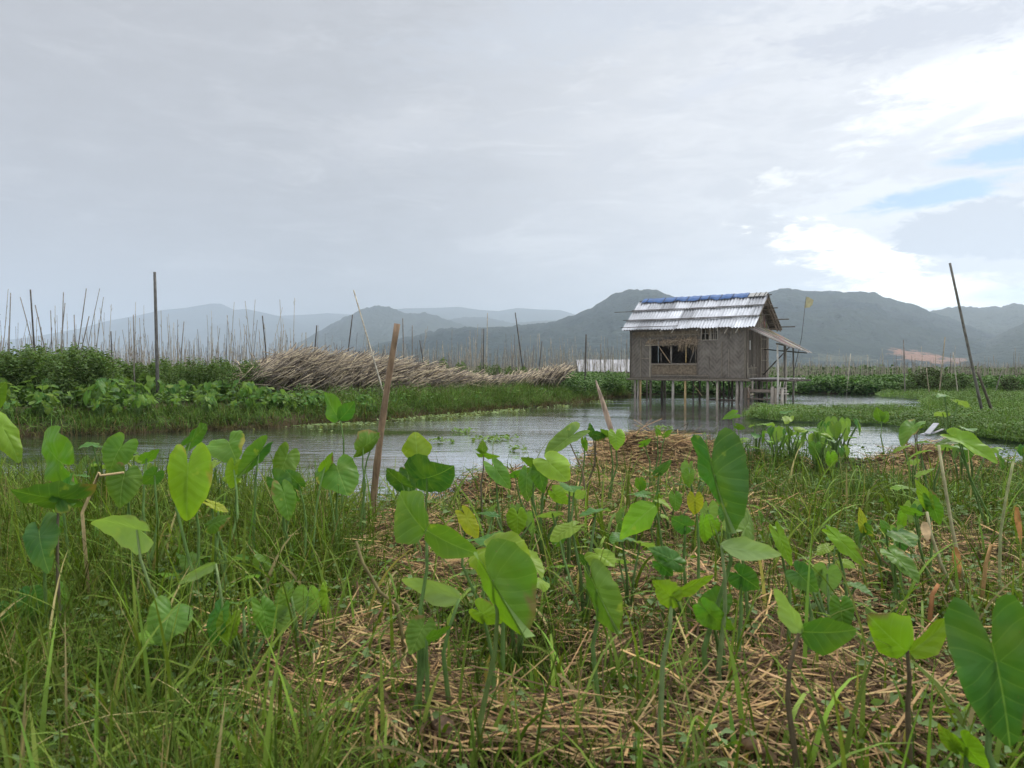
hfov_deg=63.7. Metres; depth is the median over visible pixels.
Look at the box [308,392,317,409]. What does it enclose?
taro plant
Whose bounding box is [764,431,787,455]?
taro plant
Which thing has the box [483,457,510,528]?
taro plant
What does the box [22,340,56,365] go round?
tomato plant
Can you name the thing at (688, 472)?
taro plant
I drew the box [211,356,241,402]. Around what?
tomato plant
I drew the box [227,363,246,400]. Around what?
tomato plant
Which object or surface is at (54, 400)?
taro plant
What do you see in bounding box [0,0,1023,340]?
sky
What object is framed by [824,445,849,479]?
taro plant
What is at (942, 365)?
bamboo stake
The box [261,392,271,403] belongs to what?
taro plant
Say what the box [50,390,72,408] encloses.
taro plant
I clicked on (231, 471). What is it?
taro plant
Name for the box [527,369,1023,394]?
weeds
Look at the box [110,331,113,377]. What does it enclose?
bamboo stake
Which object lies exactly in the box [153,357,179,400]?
tomato plant
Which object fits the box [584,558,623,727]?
taro plant
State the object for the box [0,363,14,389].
tomato plant
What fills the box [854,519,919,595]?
taro plant
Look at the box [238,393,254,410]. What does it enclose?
taro plant
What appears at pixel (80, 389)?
taro plant
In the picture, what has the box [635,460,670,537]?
taro plant
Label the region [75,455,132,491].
taro plant
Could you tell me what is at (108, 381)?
taro plant
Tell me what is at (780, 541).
taro plant
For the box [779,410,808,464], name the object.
taro plant
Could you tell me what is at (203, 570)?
taro plant
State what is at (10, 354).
tomato plant
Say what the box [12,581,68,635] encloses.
taro plant
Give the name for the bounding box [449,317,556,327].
hills
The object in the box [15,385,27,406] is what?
taro plant
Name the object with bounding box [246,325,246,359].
bamboo stake
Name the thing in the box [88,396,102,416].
taro plant
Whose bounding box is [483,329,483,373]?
bamboo stake
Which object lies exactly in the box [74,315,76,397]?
bamboo stake
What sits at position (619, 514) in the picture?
taro plant
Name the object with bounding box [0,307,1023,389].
bamboo stakes
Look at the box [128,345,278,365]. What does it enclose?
hills
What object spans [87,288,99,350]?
bamboo stake
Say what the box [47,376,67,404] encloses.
taro plant
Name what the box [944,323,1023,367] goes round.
hills
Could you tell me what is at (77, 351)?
tomato plant
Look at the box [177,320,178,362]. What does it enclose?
bamboo stake
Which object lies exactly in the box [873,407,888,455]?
taro plant
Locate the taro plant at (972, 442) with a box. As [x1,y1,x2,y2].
[935,427,997,535]
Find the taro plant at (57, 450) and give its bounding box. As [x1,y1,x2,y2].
[41,425,77,576]
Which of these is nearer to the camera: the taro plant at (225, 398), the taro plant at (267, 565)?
the taro plant at (267, 565)
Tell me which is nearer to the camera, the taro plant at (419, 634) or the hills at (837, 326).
the taro plant at (419, 634)
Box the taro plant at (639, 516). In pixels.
[620,500,664,643]
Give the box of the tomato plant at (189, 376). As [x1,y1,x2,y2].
[178,365,204,401]
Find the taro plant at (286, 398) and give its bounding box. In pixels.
[280,395,294,407]
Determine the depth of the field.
37.83 m
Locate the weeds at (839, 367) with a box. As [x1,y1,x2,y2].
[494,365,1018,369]
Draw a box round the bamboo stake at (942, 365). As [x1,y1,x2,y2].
[939,337,945,390]
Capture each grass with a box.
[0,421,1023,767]
[0,429,1023,767]
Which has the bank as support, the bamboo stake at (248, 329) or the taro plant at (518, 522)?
the bamboo stake at (248, 329)
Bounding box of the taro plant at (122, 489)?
[106,449,163,590]
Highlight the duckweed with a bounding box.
[253,400,616,431]
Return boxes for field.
[628,389,874,394]
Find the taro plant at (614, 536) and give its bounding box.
[609,532,654,621]
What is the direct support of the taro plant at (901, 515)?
on the ground at (585, 589)
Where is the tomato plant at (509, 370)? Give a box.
[505,365,513,374]
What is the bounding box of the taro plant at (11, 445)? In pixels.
[0,382,22,462]
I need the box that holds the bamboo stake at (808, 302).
[792,297,812,395]
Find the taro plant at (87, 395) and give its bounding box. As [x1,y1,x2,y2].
[81,380,111,414]
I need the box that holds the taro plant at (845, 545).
[822,525,866,595]
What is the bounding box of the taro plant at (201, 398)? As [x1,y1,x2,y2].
[197,395,210,410]
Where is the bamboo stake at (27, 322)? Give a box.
[20,297,32,346]
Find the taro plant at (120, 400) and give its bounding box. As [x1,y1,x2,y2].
[102,381,129,413]
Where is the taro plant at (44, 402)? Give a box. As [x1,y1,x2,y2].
[32,397,48,419]
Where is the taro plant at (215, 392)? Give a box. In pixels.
[206,389,222,400]
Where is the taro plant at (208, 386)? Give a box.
[201,381,220,392]
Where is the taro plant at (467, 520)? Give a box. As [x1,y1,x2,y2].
[455,505,500,645]
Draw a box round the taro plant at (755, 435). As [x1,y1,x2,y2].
[748,422,774,458]
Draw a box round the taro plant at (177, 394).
[167,393,180,403]
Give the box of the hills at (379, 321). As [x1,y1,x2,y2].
[283,305,468,354]
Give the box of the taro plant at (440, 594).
[402,578,459,716]
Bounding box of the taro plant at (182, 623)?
[147,595,193,716]
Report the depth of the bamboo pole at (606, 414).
8.29 m
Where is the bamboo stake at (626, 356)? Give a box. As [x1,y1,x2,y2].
[626,340,626,375]
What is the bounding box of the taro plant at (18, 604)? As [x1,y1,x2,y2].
[0,593,29,640]
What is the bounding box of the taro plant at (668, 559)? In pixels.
[648,515,694,633]
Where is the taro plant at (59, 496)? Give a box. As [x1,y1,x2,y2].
[10,472,96,616]
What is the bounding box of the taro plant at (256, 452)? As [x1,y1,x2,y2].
[234,435,272,572]
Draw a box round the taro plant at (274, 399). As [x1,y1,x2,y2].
[271,395,284,409]
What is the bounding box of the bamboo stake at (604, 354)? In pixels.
[604,337,604,372]
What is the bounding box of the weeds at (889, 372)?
[471,364,1021,374]
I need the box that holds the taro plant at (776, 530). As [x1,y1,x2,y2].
[764,526,789,548]
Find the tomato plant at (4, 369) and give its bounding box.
[0,350,26,402]
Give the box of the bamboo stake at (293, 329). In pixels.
[293,298,294,350]
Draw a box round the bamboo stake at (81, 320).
[70,289,86,401]
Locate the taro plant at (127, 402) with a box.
[123,398,132,412]
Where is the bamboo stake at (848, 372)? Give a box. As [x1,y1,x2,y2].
[846,354,850,393]
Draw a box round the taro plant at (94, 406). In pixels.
[88,399,113,416]
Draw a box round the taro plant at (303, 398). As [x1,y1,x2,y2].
[301,394,310,409]
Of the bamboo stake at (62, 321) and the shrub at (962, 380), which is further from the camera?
the shrub at (962, 380)
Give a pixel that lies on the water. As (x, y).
(536, 428)
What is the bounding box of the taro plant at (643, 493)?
[628,490,671,545]
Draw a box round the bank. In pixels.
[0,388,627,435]
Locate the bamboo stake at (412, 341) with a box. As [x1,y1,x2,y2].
[412,325,412,358]
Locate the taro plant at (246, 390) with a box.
[228,379,251,405]
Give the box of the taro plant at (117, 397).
[98,395,119,418]
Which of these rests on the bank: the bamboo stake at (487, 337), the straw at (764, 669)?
the bamboo stake at (487, 337)
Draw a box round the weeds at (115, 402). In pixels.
[0,380,605,416]
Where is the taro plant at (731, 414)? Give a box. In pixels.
[722,410,745,437]
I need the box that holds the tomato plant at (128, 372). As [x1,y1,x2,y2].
[117,359,144,391]
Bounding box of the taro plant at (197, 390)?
[194,389,208,402]
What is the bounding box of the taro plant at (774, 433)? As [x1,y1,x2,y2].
[762,425,792,464]
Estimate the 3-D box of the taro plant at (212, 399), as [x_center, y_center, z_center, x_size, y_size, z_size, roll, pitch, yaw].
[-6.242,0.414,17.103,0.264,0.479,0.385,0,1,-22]
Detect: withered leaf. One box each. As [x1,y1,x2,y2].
[428,715,467,767]
[738,734,778,767]
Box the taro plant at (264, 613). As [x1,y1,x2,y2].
[206,595,290,676]
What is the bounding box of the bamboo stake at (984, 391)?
[976,371,992,409]
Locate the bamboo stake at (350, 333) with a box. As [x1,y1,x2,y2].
[348,315,352,352]
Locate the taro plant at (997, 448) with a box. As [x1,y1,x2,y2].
[994,447,1016,473]
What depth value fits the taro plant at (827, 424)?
7.90 m
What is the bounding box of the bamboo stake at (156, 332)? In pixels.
[153,272,159,402]
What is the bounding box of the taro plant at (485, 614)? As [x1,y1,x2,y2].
[469,598,501,715]
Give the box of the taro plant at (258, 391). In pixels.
[256,388,270,405]
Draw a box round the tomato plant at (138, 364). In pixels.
[130,358,144,378]
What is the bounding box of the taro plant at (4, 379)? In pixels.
[0,377,13,388]
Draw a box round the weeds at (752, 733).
[0,425,1023,767]
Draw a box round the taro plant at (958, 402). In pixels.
[934,393,969,449]
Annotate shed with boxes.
[576,360,629,373]
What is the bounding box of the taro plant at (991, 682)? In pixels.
[944,594,1023,767]
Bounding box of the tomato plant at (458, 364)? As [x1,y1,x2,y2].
[454,360,466,372]
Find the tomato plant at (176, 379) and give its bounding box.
[164,365,188,401]
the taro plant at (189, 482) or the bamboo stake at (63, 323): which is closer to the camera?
the taro plant at (189, 482)
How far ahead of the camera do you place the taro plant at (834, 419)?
7.95 m
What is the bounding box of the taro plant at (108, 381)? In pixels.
[102,378,116,387]
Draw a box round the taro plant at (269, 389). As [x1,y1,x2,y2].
[260,386,274,393]
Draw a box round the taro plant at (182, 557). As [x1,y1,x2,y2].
[153,551,214,599]
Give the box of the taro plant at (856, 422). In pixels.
[835,417,860,455]
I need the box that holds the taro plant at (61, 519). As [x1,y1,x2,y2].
[38,512,103,567]
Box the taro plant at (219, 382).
[214,380,231,402]
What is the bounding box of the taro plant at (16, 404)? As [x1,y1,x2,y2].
[5,398,21,411]
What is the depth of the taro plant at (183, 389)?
17.95 m
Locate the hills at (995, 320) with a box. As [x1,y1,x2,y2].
[930,303,1023,334]
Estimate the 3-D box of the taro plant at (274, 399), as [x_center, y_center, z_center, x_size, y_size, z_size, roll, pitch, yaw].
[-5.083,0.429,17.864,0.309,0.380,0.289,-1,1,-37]
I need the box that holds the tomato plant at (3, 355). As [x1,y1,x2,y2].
[0,349,15,376]
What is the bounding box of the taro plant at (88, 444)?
[78,442,104,486]
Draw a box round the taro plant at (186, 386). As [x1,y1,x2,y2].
[181,383,195,402]
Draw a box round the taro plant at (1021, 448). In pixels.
[1015,444,1023,456]
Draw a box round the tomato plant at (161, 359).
[159,357,173,379]
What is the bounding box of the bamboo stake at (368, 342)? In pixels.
[353,290,383,392]
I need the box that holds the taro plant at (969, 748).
[938,723,989,767]
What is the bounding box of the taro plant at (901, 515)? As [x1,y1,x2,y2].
[896,500,943,551]
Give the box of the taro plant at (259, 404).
[252,399,266,412]
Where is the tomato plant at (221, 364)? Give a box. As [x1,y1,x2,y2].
[206,356,227,378]
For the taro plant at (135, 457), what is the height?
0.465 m
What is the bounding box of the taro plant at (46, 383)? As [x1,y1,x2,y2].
[42,378,57,397]
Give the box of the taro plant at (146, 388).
[136,386,151,400]
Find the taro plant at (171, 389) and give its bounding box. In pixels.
[154,384,176,405]
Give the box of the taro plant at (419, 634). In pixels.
[405,615,450,728]
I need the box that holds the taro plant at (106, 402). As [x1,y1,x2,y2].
[95,395,112,412]
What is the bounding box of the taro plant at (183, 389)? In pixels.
[174,380,186,396]
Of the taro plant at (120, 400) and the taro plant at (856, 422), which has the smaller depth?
the taro plant at (856, 422)
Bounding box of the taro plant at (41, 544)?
[22,512,59,625]
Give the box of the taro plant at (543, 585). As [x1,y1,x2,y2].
[467,531,549,682]
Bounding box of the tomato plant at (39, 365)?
[15,351,56,405]
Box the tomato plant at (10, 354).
[0,342,34,403]
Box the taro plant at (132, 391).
[127,388,135,405]
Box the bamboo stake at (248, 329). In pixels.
[245,303,252,361]
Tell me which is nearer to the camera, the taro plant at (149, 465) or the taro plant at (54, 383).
the taro plant at (149, 465)
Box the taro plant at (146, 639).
[138,630,184,692]
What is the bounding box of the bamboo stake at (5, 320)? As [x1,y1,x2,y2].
[3,294,7,349]
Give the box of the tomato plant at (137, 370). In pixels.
[132,363,146,391]
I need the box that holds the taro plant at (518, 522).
[485,503,534,538]
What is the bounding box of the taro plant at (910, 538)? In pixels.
[880,519,918,612]
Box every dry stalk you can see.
[80,471,123,606]
[355,541,405,653]
[920,512,955,596]
[927,583,939,628]
[937,445,966,589]
[979,544,996,618]
[998,461,1021,594]
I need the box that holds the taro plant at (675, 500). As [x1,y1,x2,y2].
[652,489,693,539]
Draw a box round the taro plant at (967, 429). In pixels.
[937,426,977,481]
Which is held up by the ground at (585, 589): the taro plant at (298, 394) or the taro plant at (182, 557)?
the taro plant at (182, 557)
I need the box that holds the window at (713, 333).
[710,328,717,339]
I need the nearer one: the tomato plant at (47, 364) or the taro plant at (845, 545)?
the taro plant at (845, 545)
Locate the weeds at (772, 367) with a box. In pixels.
[223,365,976,370]
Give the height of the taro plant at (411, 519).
0.691 m
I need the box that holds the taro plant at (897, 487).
[890,485,917,503]
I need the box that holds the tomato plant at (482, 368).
[473,363,488,375]
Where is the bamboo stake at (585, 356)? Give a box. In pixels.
[584,334,586,388]
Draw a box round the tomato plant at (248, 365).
[240,358,269,401]
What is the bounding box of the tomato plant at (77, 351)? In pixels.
[52,342,98,406]
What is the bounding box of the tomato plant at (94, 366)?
[70,348,117,406]
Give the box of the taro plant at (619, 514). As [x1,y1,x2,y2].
[615,506,635,557]
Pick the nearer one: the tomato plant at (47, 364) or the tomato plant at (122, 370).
the tomato plant at (47, 364)
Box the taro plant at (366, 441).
[353,429,379,541]
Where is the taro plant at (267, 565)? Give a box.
[227,550,274,593]
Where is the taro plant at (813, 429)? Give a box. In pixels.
[801,427,832,474]
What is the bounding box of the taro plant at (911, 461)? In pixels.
[893,441,934,486]
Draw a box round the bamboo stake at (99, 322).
[95,297,103,351]
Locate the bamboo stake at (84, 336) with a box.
[75,316,89,375]
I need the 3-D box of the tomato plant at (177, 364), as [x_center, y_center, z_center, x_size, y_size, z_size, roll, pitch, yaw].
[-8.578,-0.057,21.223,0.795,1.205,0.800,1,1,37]
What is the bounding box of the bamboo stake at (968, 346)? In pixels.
[949,263,982,410]
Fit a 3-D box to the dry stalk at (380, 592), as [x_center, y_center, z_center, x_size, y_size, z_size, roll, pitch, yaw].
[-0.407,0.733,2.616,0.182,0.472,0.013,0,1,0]
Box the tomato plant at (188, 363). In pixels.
[183,357,205,380]
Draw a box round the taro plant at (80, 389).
[71,384,87,407]
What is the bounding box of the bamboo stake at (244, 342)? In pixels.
[244,326,245,364]
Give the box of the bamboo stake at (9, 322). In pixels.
[8,293,10,348]
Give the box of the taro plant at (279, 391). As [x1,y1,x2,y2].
[276,389,287,396]
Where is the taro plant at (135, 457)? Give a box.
[128,452,140,503]
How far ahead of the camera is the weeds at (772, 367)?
99.98 m
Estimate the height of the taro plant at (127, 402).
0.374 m
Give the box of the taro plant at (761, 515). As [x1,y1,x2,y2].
[738,504,763,534]
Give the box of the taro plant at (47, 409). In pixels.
[39,404,53,419]
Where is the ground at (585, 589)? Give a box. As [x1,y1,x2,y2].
[3,451,1023,766]
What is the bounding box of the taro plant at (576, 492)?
[535,482,585,576]
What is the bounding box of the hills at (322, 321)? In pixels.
[281,313,350,331]
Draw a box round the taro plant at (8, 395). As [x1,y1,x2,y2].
[6,385,19,405]
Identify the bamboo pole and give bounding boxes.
[369,323,399,519]
[595,380,613,430]
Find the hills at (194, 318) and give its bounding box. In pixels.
[0,304,318,362]
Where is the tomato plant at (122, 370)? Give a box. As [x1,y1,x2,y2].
[106,357,130,401]
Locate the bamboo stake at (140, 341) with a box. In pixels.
[139,318,141,361]
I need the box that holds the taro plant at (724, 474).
[691,427,748,690]
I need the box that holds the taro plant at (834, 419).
[817,416,850,451]
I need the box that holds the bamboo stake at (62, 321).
[61,292,63,352]
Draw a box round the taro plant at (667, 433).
[638,428,671,486]
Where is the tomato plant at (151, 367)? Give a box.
[137,358,165,402]
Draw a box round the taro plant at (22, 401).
[16,385,36,406]
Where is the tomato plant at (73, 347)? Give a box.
[65,342,96,401]
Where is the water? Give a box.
[0,393,1023,502]
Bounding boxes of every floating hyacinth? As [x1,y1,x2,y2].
[429,436,454,441]
[450,427,477,432]
[470,435,500,440]
[488,433,518,439]
[508,445,526,450]
[652,424,673,429]
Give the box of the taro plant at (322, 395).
[318,392,324,404]
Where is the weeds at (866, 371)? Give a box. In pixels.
[138,364,1023,379]
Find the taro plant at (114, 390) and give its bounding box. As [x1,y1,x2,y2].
[106,386,131,405]
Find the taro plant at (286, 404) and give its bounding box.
[278,398,289,410]
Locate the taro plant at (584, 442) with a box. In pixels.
[574,437,587,507]
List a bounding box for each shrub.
[897,367,955,391]
[941,374,977,391]
[993,375,1023,391]
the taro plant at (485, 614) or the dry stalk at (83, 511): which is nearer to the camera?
the taro plant at (485, 614)
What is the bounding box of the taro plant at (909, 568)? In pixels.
[880,545,919,612]
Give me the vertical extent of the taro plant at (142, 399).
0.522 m
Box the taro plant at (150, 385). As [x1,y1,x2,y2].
[143,379,161,402]
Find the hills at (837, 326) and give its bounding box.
[343,288,997,367]
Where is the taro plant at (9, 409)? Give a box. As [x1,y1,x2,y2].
[1,402,13,417]
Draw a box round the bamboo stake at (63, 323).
[61,304,64,367]
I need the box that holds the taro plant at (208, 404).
[200,402,211,412]
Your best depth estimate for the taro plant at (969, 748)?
1.62 m
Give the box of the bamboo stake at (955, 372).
[953,352,957,390]
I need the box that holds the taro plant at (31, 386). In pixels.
[19,383,34,406]
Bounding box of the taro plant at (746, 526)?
[721,508,754,643]
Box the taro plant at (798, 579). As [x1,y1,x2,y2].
[785,561,818,665]
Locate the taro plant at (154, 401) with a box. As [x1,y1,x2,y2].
[143,396,158,412]
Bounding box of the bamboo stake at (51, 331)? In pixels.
[50,310,52,353]
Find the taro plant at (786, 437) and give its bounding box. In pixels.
[780,432,806,459]
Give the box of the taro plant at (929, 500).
[899,480,943,589]
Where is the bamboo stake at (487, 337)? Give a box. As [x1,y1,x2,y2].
[486,313,487,372]
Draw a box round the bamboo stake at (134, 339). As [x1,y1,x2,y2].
[132,302,135,400]
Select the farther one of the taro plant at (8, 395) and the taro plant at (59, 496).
the taro plant at (8, 395)
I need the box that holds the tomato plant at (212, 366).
[198,358,236,401]
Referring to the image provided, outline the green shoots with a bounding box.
[314,613,960,767]
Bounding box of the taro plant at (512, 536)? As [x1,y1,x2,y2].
[468,531,530,692]
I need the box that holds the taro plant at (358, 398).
[354,396,364,401]
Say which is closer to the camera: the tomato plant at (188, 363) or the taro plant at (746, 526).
the taro plant at (746, 526)
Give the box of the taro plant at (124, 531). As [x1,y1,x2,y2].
[91,515,191,664]
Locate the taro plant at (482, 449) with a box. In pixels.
[475,440,499,534]
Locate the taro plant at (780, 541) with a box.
[769,521,792,649]
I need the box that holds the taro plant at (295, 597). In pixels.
[274,579,328,657]
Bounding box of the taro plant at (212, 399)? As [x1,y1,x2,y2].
[205,393,217,409]
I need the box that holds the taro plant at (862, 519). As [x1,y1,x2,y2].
[858,507,873,599]
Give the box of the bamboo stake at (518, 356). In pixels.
[518,341,518,371]
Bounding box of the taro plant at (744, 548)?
[716,537,780,694]
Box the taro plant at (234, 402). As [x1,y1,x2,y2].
[226,399,241,412]
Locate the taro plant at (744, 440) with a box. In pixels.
[740,437,758,465]
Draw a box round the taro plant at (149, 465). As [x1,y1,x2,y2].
[134,462,156,496]
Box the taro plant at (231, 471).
[203,458,240,600]
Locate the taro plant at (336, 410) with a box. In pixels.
[325,392,354,531]
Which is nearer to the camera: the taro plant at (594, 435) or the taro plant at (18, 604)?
the taro plant at (18, 604)
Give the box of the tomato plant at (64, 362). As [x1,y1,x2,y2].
[40,346,90,406]
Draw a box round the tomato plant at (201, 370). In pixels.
[188,358,212,394]
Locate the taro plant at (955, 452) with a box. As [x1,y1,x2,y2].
[952,443,1004,487]
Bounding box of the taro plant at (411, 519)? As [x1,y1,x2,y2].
[394,490,476,719]
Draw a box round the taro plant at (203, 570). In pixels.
[178,562,227,667]
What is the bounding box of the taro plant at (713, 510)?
[699,500,731,556]
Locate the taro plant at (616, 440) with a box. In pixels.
[600,429,624,507]
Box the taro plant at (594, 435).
[584,423,606,498]
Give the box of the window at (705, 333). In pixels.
[701,328,709,340]
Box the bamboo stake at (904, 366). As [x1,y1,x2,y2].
[903,340,905,390]
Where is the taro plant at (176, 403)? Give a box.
[170,396,187,412]
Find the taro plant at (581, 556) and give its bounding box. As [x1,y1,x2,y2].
[552,538,587,628]
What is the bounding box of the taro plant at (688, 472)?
[674,459,711,495]
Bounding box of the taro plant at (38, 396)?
[29,392,54,413]
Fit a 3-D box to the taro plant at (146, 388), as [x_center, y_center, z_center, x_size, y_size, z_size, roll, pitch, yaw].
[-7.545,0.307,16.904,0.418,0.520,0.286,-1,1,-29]
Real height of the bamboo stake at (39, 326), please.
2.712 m
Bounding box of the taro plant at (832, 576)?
[800,562,872,624]
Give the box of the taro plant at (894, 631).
[866,612,945,767]
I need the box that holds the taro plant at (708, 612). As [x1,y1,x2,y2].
[693,563,758,679]
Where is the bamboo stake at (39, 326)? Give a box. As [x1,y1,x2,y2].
[35,305,44,346]
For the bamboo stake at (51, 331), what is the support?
on the bank
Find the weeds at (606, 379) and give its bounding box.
[558,369,631,394]
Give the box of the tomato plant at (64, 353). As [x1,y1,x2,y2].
[52,344,70,358]
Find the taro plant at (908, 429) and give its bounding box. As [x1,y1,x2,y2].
[898,419,929,481]
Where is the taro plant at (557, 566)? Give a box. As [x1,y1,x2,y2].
[542,565,574,597]
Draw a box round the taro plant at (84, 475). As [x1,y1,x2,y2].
[66,474,89,515]
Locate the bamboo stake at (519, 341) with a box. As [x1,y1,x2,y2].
[515,312,522,369]
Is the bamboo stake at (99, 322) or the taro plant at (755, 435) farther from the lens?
the bamboo stake at (99, 322)
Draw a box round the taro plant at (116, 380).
[105,378,125,406]
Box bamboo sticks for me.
[222,342,577,400]
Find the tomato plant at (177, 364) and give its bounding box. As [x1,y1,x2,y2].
[165,358,190,380]
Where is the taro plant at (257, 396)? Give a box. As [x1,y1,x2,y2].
[254,393,263,402]
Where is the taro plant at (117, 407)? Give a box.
[108,404,121,418]
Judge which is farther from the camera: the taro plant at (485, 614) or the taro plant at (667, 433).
the taro plant at (667, 433)
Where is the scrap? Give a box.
[920,423,943,434]
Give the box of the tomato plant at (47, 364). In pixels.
[33,350,74,404]
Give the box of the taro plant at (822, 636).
[774,589,856,767]
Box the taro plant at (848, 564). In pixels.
[817,536,855,591]
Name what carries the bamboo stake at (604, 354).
on the bank
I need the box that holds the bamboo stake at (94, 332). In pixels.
[94,314,94,358]
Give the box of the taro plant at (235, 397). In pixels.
[231,392,239,399]
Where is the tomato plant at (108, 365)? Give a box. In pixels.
[88,348,129,388]
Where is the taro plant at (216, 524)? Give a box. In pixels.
[204,509,231,604]
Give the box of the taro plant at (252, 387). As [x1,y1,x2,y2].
[247,382,256,397]
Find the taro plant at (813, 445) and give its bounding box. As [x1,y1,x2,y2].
[800,430,834,474]
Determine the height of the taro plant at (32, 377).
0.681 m
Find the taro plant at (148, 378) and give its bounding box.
[136,374,164,399]
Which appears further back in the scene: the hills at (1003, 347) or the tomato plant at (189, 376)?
the hills at (1003, 347)
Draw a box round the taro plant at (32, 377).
[24,375,42,391]
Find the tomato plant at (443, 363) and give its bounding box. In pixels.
[439,357,449,371]
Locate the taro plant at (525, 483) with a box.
[510,465,536,546]
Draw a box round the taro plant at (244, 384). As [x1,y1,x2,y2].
[239,381,254,398]
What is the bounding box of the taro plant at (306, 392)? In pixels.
[301,390,317,394]
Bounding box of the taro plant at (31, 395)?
[22,385,58,406]
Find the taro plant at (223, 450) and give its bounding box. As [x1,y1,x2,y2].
[206,430,244,543]
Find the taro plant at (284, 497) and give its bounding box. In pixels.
[271,452,332,586]
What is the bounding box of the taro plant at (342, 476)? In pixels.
[316,454,358,571]
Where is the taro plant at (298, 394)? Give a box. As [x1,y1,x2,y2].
[287,391,302,400]
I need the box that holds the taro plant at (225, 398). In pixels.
[219,393,231,404]
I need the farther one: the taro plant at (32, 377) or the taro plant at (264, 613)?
the taro plant at (32, 377)
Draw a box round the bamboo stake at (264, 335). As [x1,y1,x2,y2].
[262,316,266,355]
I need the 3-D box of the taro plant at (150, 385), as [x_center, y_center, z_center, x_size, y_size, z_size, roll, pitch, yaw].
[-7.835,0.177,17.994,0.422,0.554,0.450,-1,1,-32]
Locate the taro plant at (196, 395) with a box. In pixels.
[188,392,202,407]
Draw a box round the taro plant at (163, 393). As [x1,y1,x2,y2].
[158,388,168,401]
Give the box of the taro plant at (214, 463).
[212,460,241,514]
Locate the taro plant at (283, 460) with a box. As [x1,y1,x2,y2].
[266,442,299,564]
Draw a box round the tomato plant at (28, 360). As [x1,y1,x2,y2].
[6,344,55,399]
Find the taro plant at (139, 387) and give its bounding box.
[128,382,145,395]
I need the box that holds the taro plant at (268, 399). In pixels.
[264,396,271,408]
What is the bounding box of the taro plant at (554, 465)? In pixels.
[521,451,570,560]
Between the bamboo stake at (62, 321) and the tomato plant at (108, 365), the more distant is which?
the bamboo stake at (62, 321)
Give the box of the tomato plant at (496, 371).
[488,361,503,375]
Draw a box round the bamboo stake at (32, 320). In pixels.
[30,290,35,351]
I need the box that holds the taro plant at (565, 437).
[544,421,589,507]
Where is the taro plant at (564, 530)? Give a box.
[550,507,615,631]
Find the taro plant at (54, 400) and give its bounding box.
[46,393,60,408]
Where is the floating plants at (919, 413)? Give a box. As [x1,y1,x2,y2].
[741,387,1023,440]
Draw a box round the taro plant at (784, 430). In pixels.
[770,427,798,459]
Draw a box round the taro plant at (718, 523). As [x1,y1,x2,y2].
[712,518,725,541]
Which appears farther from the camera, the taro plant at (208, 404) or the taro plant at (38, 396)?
the taro plant at (208, 404)
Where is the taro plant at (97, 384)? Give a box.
[94,378,120,409]
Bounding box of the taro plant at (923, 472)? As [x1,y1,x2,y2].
[909,444,966,524]
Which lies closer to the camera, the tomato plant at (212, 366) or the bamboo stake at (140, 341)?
the tomato plant at (212, 366)
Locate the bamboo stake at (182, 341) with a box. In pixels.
[180,322,183,360]
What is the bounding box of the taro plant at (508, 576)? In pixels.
[474,538,536,766]
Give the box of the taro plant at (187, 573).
[169,556,223,590]
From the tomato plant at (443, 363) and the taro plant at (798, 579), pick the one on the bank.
the tomato plant at (443, 363)
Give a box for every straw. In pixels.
[0,419,1023,767]
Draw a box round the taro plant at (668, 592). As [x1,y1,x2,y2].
[652,575,712,763]
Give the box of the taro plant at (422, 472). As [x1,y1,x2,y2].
[386,453,454,559]
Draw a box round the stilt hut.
[614,292,811,401]
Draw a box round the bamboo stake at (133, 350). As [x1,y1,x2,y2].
[133,315,134,389]
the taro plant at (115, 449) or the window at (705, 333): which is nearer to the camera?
the taro plant at (115, 449)
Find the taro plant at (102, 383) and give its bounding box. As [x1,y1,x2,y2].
[90,379,113,410]
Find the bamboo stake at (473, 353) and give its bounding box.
[473,337,473,369]
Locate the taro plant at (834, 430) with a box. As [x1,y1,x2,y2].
[819,420,848,464]
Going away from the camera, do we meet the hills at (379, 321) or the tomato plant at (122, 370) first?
the tomato plant at (122, 370)
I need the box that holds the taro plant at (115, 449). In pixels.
[102,432,137,569]
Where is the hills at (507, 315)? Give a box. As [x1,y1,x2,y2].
[397,307,574,322]
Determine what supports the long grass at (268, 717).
on the ground at (585, 589)
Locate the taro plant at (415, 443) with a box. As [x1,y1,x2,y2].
[401,432,431,489]
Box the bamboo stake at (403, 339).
[402,318,403,362]
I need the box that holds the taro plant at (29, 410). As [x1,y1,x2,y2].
[22,404,37,418]
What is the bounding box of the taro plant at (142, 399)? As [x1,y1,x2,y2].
[128,393,151,416]
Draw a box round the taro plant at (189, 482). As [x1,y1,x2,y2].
[167,423,212,624]
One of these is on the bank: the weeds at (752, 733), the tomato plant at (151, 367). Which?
the tomato plant at (151, 367)
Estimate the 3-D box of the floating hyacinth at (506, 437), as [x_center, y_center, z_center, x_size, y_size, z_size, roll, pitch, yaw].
[-0.128,0.907,14.181,0.518,0.125,0.418,0,1,18]
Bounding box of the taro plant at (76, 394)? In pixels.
[74,385,91,408]
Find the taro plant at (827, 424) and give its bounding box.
[819,421,840,444]
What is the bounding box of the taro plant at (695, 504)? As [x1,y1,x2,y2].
[687,491,702,596]

